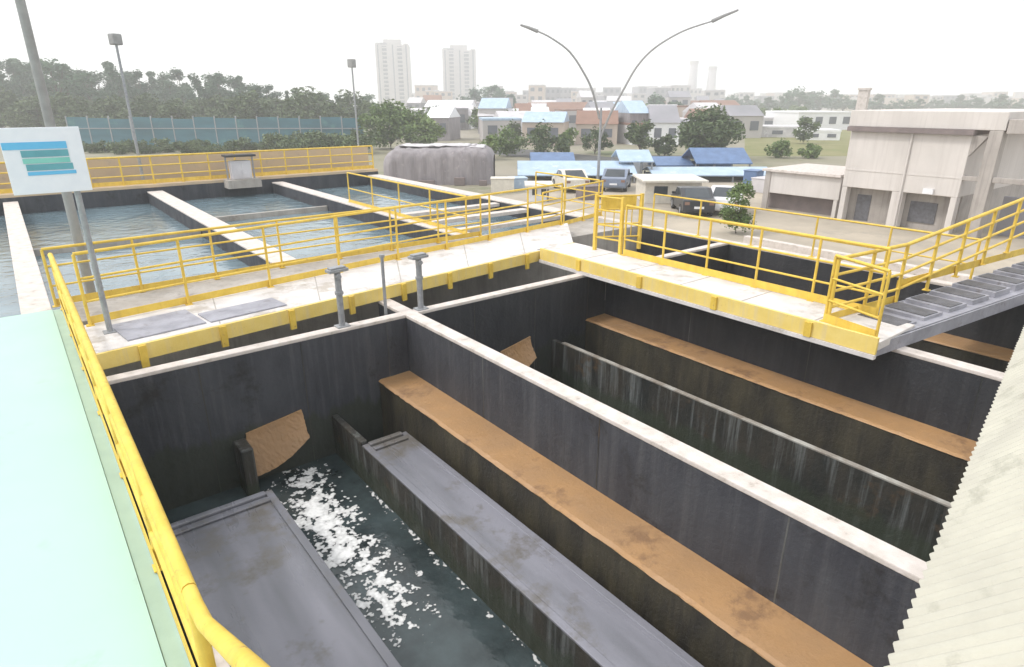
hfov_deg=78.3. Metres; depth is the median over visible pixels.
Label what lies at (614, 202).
guard gate
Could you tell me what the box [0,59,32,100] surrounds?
wood tree
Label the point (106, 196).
basin back wall
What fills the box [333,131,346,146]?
hedge shrub
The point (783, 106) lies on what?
belt tree
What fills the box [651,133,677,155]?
bush
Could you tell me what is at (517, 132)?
town tree
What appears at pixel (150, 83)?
wood tree
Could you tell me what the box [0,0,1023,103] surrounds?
sky
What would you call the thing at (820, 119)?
window
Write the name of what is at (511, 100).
city block
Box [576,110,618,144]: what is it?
city block
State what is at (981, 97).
city block
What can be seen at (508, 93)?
city block
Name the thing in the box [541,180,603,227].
basin railing
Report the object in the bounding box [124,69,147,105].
wood tree
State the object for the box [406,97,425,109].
city block
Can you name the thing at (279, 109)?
edge tree
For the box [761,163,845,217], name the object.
annex
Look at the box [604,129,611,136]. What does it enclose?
window
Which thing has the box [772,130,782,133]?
window
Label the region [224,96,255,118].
edge tree
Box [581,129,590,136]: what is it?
window
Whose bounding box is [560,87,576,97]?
city block
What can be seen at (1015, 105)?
belt tree
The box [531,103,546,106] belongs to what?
city block
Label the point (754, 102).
belt tree
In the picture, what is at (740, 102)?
belt tree
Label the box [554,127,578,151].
bush
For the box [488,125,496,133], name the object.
window
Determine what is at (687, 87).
city block
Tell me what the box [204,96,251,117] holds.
edge tree
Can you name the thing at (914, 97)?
city block
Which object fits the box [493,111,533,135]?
city block
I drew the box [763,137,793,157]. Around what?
bush
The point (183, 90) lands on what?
wood tree
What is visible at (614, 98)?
city block
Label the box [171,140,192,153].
hedge shrub
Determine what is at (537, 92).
city block
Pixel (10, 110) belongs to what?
edge tree
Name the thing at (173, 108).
edge tree
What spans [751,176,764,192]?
crate
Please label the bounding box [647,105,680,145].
city block
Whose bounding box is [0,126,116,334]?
sign
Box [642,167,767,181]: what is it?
canopy
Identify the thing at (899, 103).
belt tree
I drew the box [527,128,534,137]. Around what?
window
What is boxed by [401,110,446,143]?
tree
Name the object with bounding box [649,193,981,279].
yard railing
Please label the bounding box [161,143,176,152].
hedge shrub
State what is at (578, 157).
road
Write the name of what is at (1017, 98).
city block
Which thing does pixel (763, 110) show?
town tree
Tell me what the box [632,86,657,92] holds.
city block
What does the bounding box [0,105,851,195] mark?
ground
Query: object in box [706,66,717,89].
chimney stack
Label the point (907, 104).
belt tree
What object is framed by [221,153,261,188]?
control cabinet
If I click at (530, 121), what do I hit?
city block
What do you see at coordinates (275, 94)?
wood tree
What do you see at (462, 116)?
window
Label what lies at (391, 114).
tree
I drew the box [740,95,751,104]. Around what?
belt tree
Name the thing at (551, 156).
canopy
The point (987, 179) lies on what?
concrete frame
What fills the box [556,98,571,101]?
city block
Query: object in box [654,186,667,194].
window
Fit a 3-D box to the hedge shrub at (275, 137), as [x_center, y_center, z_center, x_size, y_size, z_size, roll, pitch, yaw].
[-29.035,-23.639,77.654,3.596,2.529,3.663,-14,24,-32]
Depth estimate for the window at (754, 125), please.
105.75 m
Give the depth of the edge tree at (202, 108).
122.42 m
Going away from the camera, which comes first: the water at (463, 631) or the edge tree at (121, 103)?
the water at (463, 631)
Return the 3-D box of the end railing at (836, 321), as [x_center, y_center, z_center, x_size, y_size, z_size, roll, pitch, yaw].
[5.089,-0.542,9.313,0.130,1.116,0.999,-10,22,-24]
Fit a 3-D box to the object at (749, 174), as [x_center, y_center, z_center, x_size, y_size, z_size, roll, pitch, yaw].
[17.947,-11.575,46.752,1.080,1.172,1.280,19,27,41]
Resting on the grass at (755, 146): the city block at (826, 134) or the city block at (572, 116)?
the city block at (826, 134)
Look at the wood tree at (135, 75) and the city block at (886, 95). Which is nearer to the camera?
the wood tree at (135, 75)
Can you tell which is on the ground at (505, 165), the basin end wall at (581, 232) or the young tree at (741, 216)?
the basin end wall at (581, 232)
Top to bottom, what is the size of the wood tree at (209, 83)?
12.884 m
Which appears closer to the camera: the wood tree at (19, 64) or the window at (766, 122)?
the window at (766, 122)
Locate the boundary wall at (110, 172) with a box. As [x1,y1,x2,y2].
[0,147,368,188]
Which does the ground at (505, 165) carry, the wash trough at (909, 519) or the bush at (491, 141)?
the bush at (491, 141)
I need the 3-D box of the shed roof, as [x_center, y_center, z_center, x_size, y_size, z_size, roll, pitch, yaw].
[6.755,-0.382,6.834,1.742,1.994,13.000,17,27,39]
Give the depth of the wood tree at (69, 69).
155.71 m
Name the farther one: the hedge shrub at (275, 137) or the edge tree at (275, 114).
the edge tree at (275, 114)
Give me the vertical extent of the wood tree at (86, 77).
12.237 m
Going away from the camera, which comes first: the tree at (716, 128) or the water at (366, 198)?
the water at (366, 198)
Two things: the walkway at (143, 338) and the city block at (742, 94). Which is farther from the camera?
the city block at (742, 94)
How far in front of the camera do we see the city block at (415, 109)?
141.40 m
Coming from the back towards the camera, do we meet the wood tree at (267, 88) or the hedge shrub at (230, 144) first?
the wood tree at (267, 88)
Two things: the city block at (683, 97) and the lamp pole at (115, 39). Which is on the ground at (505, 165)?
the city block at (683, 97)
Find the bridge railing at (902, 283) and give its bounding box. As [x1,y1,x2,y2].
[827,197,1023,317]
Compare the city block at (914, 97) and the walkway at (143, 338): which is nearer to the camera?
the walkway at (143, 338)
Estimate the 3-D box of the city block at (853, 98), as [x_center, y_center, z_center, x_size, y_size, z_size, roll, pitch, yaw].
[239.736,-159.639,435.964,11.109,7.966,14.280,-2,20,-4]
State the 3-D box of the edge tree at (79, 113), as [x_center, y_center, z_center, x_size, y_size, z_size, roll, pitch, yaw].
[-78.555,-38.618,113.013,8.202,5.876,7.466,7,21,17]
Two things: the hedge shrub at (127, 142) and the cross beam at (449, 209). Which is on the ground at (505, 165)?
the hedge shrub at (127, 142)
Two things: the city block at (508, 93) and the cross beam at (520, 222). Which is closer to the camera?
the cross beam at (520, 222)
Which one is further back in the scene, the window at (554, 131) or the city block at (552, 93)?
the city block at (552, 93)
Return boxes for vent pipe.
[379,254,387,315]
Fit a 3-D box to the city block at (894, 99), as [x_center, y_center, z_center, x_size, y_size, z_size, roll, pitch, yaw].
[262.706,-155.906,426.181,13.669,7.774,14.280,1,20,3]
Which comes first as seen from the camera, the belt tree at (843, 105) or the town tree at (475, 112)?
the town tree at (475, 112)
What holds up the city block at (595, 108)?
on the ground at (505, 165)
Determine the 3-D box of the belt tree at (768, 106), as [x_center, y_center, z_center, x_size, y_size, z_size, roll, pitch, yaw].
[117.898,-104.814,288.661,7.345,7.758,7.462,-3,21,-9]
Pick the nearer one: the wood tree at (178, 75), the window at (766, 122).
the window at (766, 122)
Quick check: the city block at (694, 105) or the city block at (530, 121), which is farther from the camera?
the city block at (694, 105)
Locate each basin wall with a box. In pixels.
[3,201,51,313]
[147,190,295,266]
[272,181,469,239]
[368,174,598,222]
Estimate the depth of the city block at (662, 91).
419.88 m
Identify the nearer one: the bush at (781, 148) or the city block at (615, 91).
the bush at (781, 148)
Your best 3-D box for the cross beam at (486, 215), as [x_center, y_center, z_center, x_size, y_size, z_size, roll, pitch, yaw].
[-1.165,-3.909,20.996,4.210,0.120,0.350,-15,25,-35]
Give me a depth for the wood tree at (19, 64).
161.80 m
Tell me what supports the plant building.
on the pavement
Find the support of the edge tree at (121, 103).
on the ground at (505, 165)
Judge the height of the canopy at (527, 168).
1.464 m
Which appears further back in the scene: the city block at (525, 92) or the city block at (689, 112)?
the city block at (525, 92)
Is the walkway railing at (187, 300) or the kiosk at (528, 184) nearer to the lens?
the walkway railing at (187, 300)
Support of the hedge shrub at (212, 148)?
on the ground at (505, 165)
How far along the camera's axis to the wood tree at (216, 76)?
146.28 m
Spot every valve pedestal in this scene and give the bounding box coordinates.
[325,265,350,328]
[408,252,428,310]
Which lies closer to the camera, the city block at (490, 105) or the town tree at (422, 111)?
the town tree at (422, 111)
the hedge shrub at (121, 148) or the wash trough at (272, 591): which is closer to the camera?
the wash trough at (272, 591)
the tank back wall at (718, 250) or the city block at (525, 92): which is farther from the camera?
the city block at (525, 92)
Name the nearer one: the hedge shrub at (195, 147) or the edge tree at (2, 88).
the hedge shrub at (195, 147)
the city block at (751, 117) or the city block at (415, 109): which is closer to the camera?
the city block at (751, 117)
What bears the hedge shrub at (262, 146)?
on the ground at (505, 165)
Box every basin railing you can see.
[0,145,374,193]
[40,197,482,307]
[347,172,466,233]
[535,171,599,208]
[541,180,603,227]
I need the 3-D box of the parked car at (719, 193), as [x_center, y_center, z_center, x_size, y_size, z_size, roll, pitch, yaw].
[12.310,-7.755,36.032,2.060,1.467,4.108,8,22,20]
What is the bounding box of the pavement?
[497,177,1023,275]
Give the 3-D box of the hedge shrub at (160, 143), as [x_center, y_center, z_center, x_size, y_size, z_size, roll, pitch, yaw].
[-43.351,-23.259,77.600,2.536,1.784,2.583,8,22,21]
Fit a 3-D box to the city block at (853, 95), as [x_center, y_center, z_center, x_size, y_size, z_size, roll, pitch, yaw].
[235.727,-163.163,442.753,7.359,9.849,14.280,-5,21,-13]
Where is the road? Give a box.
[494,147,742,180]
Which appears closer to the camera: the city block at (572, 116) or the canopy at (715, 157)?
the canopy at (715, 157)
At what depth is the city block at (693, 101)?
214.04 m
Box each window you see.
[459,114,464,122]
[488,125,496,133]
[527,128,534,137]
[548,128,557,137]
[569,115,575,122]
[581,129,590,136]
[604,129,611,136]
[654,128,661,137]
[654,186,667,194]
[669,128,675,137]
[750,121,758,129]
[764,121,772,124]
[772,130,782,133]
[815,117,822,123]
[829,117,836,123]
[842,117,849,123]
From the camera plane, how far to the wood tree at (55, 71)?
140.07 m
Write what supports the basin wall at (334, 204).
on the ground at (505, 165)
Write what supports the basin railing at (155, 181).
on the basin back wall at (106, 196)
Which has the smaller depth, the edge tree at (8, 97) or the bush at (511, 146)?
the bush at (511, 146)
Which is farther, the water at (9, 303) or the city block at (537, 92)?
the city block at (537, 92)
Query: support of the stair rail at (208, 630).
on the floor
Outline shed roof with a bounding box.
[884,327,1023,666]
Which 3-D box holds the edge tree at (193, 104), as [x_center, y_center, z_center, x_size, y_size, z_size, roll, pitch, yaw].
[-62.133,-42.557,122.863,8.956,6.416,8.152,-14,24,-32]
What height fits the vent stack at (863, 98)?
7.035 m
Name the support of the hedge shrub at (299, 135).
on the ground at (505, 165)
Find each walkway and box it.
[84,223,573,369]
[538,243,914,359]
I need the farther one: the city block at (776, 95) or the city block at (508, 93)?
the city block at (776, 95)
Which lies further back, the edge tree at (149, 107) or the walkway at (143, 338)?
the edge tree at (149, 107)
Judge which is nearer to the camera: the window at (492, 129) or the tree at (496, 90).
the window at (492, 129)
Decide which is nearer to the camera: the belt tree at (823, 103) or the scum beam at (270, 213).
the scum beam at (270, 213)
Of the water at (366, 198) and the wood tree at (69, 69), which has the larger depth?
the wood tree at (69, 69)
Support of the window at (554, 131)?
in the city block at (530, 121)
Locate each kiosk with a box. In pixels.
[524,181,552,201]
[632,174,708,203]
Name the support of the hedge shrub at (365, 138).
on the ground at (505, 165)
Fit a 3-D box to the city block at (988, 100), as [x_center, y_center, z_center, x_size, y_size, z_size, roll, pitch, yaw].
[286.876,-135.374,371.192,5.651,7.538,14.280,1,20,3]
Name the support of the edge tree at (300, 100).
on the ground at (505, 165)
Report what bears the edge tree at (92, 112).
on the ground at (505, 165)
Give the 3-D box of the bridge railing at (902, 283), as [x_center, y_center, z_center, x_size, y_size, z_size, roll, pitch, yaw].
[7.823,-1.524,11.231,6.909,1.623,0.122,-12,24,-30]
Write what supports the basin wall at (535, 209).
on the ground at (505, 165)
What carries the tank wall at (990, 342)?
on the ground at (505, 165)
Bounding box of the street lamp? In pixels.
[520,9,738,184]
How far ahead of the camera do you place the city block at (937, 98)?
413.10 m
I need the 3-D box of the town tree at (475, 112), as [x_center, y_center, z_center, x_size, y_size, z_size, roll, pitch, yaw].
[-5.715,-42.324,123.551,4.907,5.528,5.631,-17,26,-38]
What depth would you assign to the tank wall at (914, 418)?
10.24 m
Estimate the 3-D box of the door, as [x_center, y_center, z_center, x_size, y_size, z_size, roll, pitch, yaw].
[18.521,-6.644,33.207,0.040,1.350,0.700,-15,25,-35]
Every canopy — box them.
[517,161,636,182]
[529,152,574,160]
[611,150,653,173]
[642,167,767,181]
[647,156,693,166]
[681,148,752,166]
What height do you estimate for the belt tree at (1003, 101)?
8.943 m
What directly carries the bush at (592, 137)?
on the ground at (505, 165)
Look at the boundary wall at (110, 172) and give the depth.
28.41 m
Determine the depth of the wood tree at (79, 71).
168.09 m
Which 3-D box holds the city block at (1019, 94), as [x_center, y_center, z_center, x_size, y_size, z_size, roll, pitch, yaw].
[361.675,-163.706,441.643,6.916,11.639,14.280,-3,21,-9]
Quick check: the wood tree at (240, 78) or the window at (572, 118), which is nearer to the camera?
the window at (572, 118)
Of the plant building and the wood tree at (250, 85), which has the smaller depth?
the plant building
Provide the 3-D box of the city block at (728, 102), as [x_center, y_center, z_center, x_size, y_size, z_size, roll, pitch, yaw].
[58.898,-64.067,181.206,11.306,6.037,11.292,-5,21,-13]
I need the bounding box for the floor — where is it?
[0,309,190,666]
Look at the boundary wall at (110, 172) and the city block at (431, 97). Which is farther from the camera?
the city block at (431, 97)
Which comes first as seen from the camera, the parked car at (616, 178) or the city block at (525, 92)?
the parked car at (616, 178)
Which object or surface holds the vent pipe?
on the tank wall at (703, 559)
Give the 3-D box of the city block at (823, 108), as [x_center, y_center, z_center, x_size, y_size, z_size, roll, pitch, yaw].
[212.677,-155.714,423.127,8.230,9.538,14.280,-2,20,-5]
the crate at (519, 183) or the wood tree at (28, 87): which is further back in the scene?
the wood tree at (28, 87)
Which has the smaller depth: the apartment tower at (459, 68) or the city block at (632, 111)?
the city block at (632, 111)
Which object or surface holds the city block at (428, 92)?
on the ground at (505, 165)
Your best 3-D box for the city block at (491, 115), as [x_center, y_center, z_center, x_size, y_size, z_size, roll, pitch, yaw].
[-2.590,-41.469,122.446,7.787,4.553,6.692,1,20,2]
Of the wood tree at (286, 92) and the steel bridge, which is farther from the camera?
the wood tree at (286, 92)
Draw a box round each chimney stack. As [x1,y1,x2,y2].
[688,61,698,87]
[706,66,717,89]
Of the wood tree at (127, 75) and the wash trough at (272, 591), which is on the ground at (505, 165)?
the wood tree at (127, 75)
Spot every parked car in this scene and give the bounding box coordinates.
[552,169,589,191]
[601,168,632,191]
[670,186,715,215]
[711,185,743,211]
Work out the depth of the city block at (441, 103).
154.56 m
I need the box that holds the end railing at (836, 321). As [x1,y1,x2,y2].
[819,254,891,336]
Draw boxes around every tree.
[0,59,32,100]
[0,71,22,127]
[0,86,8,127]
[0,90,26,127]
[0,94,63,127]
[0,100,39,127]
[9,58,34,108]
[21,62,43,83]
[25,58,64,95]
[30,58,85,102]
[36,91,91,126]
[56,101,88,126]
[63,63,86,97]
[72,67,95,89]
[72,71,107,101]
[83,70,116,100]
[84,98,121,118]
[90,94,147,118]
[101,61,114,102]
[102,62,134,103]
[106,68,149,97]
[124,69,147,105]
[129,92,173,118]
[134,81,153,97]
[146,71,155,90]
[148,71,169,103]
[155,98,196,118]
[156,78,182,102]
[162,67,195,102]
[166,83,194,106]
[181,98,209,116]
[184,73,212,113]
[194,98,209,116]
[200,72,224,93]
[200,94,231,117]
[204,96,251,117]
[209,71,234,113]
[212,74,247,99]
[224,90,274,117]
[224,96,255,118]
[235,75,244,86]
[247,83,254,90]
[248,83,267,100]
[260,97,285,117]
[262,84,272,99]
[266,90,284,99]
[269,97,280,111]
[272,86,334,118]
[273,99,304,117]
[284,90,288,98]
[307,91,332,118]
[315,102,348,118]
[334,94,347,110]
[335,89,376,117]
[351,103,376,131]
[357,98,421,148]
[358,94,377,113]
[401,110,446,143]
[415,107,427,132]
[456,85,482,101]
[466,113,477,128]
[468,107,477,125]
[480,85,506,98]
[502,119,521,140]
[506,93,516,105]
[624,119,655,149]
[645,92,665,104]
[667,101,682,104]
[674,103,745,149]
[718,179,756,232]
[726,93,744,104]
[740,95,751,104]
[751,98,763,105]
[760,107,767,115]
[764,97,777,110]
[769,95,783,107]
[779,93,793,110]
[781,86,814,109]
[788,104,797,110]
[792,116,820,141]
[797,105,808,109]
[807,91,816,109]
[809,90,835,110]
[818,89,843,110]
[835,94,854,110]
[848,100,856,109]
[868,93,884,109]
[883,100,897,108]
[893,100,903,108]
[900,100,917,108]
[915,98,925,108]
[924,98,938,108]
[935,100,949,107]
[951,95,970,107]
[958,95,982,107]
[974,99,985,108]
[981,97,999,108]
[989,94,1008,108]
[1005,99,1023,108]
[1010,98,1023,108]
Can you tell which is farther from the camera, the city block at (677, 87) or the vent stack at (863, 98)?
the city block at (677, 87)
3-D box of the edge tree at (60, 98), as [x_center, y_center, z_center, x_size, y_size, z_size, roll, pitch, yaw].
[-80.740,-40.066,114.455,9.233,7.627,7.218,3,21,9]
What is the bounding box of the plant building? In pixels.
[837,108,1023,233]
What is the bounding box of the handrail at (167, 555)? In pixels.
[48,253,199,666]
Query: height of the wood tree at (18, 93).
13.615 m
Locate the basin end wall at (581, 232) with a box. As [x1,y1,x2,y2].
[64,218,637,430]
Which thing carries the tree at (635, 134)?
on the ground at (505, 165)
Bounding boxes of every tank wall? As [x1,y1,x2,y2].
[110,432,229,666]
[378,299,926,666]
[585,282,1004,502]
[598,216,1023,372]
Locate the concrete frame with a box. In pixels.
[962,119,1023,238]
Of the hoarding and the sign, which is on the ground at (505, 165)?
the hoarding
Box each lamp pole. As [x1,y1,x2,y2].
[15,0,95,293]
[107,33,144,179]
[347,59,358,145]
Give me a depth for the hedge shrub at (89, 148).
75.63 m
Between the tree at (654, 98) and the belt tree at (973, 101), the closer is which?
the tree at (654, 98)
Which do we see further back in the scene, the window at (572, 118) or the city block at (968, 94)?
the city block at (968, 94)
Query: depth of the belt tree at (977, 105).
318.60 m
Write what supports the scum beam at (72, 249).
attached to the basin wall at (32, 294)
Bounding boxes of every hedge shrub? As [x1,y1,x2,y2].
[82,142,98,152]
[93,139,115,152]
[105,141,129,153]
[120,138,133,151]
[127,139,150,153]
[146,144,161,152]
[149,137,172,152]
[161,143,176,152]
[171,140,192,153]
[182,140,204,152]
[189,138,212,151]
[205,142,227,151]
[223,139,243,151]
[234,136,254,150]
[248,142,260,150]
[256,140,275,149]
[261,131,289,149]
[277,136,302,148]
[290,130,314,143]
[296,130,333,147]
[304,131,338,146]
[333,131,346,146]
[334,134,356,145]
[338,127,381,151]
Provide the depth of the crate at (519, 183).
45.29 m
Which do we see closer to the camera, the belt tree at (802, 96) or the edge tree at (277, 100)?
the edge tree at (277, 100)
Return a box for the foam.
[268,464,539,665]
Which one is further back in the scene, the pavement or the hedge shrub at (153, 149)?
the hedge shrub at (153, 149)
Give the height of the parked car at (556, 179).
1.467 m
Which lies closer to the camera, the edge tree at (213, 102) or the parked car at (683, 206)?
the parked car at (683, 206)
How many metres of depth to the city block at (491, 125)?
96.36 m
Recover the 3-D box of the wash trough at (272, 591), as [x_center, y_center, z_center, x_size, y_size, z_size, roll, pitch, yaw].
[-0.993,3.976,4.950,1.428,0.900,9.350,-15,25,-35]
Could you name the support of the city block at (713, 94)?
on the ground at (505, 165)
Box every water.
[0,216,20,317]
[22,203,248,322]
[165,437,547,666]
[182,193,418,258]
[312,185,540,234]
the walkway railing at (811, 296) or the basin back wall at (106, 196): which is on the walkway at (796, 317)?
the walkway railing at (811, 296)
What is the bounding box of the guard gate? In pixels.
[592,193,643,254]
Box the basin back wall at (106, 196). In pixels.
[0,168,377,215]
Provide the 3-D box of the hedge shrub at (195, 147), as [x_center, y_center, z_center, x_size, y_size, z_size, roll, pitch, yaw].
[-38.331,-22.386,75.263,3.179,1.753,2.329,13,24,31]
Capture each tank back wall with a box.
[106,312,408,510]
[412,273,605,377]
[656,242,728,271]
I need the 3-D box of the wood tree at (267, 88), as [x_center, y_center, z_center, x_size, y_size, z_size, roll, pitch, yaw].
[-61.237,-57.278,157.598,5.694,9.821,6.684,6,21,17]
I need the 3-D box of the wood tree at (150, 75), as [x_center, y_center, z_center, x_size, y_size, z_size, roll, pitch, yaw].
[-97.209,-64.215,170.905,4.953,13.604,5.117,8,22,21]
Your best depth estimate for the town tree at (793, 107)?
249.81 m
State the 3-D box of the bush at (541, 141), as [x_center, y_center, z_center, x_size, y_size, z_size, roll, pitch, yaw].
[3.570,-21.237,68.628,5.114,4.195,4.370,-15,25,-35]
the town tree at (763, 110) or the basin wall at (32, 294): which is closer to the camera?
the basin wall at (32, 294)
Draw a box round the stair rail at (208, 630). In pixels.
[182,584,269,666]
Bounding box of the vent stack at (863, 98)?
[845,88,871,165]
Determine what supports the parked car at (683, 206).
on the pavement
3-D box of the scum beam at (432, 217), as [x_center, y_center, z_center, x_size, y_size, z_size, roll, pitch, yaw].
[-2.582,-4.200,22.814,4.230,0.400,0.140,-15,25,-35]
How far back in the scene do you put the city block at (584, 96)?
193.07 m
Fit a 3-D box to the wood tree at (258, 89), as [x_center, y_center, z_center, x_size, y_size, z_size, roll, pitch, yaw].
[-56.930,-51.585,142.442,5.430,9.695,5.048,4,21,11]
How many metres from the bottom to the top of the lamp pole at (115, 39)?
5.900 m
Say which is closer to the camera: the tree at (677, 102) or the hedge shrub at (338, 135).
the hedge shrub at (338, 135)
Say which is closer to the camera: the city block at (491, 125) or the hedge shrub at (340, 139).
the hedge shrub at (340, 139)
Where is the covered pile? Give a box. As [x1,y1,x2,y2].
[383,143,494,185]
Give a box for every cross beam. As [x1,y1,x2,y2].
[402,202,499,216]
[432,208,526,223]
[457,214,560,232]
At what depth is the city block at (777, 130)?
108.25 m
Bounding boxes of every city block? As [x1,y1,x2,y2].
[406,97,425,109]
[411,108,427,115]
[414,85,437,96]
[423,95,441,102]
[424,100,476,107]
[425,90,439,94]
[427,107,460,140]
[434,91,452,99]
[450,105,476,128]
[456,108,468,129]
[477,108,518,133]
[478,98,511,113]
[479,117,521,141]
[487,97,512,106]
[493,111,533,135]
[505,92,516,96]
[514,95,526,101]
[514,103,531,110]
[521,112,569,145]
[522,90,528,101]
[528,85,545,101]
[531,100,555,101]
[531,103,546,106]
[531,107,548,111]
[546,87,560,99]
[547,102,586,111]
[555,109,582,129]
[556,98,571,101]
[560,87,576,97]
[571,91,577,101]
[576,91,593,101]
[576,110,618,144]
[577,88,595,94]
[583,108,609,109]
[584,102,615,109]
[596,95,613,99]
[603,87,620,95]
[606,96,630,101]
[615,101,648,122]
[617,122,648,144]
[627,93,645,103]
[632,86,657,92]
[646,87,670,102]
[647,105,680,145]
[661,85,684,90]
[664,100,698,104]
[665,91,690,104]
[677,105,688,116]
[682,103,718,116]
[684,85,690,91]
[684,108,716,117]
[690,88,702,99]
[695,96,708,99]
[697,100,739,104]
[701,90,720,99]
[720,90,725,98]
[720,105,764,137]
[735,92,754,104]
[754,96,773,108]
[761,125,809,137]
[763,116,773,124]
[765,110,850,129]
[766,92,786,95]
[774,93,785,101]
[791,94,823,110]
[796,128,841,139]
[822,95,838,109]
[840,94,857,109]
[849,97,872,109]
[870,94,891,109]
[884,97,903,108]
[904,94,929,108]
[927,96,940,108]
[932,95,957,104]
[960,93,981,95]
[968,96,995,107]
[981,91,1008,96]
[985,97,1012,108]
[1011,97,1023,105]
[1014,92,1023,96]
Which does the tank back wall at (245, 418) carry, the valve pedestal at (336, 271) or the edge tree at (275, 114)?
the valve pedestal at (336, 271)
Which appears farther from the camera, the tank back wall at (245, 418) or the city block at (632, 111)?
the city block at (632, 111)
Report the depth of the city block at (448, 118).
99.39 m
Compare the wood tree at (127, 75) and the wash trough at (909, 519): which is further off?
the wood tree at (127, 75)
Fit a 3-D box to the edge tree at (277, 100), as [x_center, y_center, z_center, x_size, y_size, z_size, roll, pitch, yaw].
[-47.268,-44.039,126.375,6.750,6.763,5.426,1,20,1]
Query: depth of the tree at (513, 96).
222.90 m
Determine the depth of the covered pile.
47.08 m
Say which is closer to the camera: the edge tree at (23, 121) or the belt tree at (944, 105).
the edge tree at (23, 121)
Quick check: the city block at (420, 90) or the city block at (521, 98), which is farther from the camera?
the city block at (420, 90)
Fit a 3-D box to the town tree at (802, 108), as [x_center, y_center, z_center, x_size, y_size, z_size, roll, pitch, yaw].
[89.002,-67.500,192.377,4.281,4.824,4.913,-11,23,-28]
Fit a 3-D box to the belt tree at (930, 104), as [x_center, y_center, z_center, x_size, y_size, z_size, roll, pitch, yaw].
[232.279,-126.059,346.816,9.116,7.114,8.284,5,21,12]
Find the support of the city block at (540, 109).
on the ground at (505, 165)
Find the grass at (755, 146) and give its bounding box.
[745,130,850,155]
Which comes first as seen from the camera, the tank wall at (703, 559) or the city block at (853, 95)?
the tank wall at (703, 559)
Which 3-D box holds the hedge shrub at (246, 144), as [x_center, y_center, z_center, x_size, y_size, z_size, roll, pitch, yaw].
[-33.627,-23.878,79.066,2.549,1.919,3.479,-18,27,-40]
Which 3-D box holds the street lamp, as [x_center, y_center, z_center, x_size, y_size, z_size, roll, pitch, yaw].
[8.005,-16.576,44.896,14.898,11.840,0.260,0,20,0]
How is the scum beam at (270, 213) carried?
attached to the basin wall at (189, 216)
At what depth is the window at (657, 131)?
87.97 m
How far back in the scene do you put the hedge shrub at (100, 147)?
76.18 m
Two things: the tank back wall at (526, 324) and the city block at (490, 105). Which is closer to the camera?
the tank back wall at (526, 324)
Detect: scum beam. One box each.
[33,231,200,255]
[215,206,327,221]
[420,208,487,219]
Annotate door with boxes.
[853,194,871,220]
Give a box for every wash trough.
[170,490,400,666]
[332,414,703,666]
[551,339,951,561]
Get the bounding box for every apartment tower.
[375,39,411,107]
[442,45,475,99]
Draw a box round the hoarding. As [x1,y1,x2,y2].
[64,116,363,147]
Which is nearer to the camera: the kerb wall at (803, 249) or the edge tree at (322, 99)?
the kerb wall at (803, 249)
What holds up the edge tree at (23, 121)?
on the ground at (505, 165)
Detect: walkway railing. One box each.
[71,183,563,326]
[621,205,891,316]
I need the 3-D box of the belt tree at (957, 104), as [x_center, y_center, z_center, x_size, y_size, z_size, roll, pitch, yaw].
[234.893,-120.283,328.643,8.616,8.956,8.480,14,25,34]
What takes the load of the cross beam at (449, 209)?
attached to the basin wall at (535, 209)
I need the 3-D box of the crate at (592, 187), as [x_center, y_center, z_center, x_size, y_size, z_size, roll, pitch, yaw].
[4.951,-9.133,40.602,1.480,0.872,0.980,-8,22,-21]
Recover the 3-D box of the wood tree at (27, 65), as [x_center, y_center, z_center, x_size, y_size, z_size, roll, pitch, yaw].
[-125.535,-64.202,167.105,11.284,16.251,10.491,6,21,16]
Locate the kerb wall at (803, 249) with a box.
[743,235,974,282]
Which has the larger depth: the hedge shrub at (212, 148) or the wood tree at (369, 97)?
the wood tree at (369, 97)
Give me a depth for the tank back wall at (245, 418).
9.69 m
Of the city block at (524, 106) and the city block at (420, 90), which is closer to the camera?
the city block at (524, 106)
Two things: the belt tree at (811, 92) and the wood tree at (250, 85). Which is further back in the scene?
the belt tree at (811, 92)
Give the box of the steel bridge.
[857,261,1023,355]
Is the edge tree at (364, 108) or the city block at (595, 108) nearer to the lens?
the edge tree at (364, 108)
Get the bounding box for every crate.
[490,176,514,192]
[514,176,527,188]
[575,184,601,199]
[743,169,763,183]
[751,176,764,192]
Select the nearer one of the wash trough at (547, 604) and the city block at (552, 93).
the wash trough at (547, 604)
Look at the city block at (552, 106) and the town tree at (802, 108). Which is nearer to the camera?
the city block at (552, 106)
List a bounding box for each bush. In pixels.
[478,132,498,152]
[496,125,528,155]
[519,119,568,151]
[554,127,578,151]
[580,126,613,153]
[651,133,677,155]
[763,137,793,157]
[797,142,822,158]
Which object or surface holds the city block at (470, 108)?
on the ground at (505, 165)
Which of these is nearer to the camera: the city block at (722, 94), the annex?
the annex
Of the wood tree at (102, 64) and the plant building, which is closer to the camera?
the plant building
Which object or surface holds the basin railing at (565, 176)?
attached to the basin wall at (535, 209)
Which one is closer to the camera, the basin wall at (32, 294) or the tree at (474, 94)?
the basin wall at (32, 294)
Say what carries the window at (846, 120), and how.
in the city block at (839, 120)
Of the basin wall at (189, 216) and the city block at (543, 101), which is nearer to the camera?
the basin wall at (189, 216)
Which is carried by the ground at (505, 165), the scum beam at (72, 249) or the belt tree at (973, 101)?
the belt tree at (973, 101)
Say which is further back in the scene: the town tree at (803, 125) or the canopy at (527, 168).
the town tree at (803, 125)
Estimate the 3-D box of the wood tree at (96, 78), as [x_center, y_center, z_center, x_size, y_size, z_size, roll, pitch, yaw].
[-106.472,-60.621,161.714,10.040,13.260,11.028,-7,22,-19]

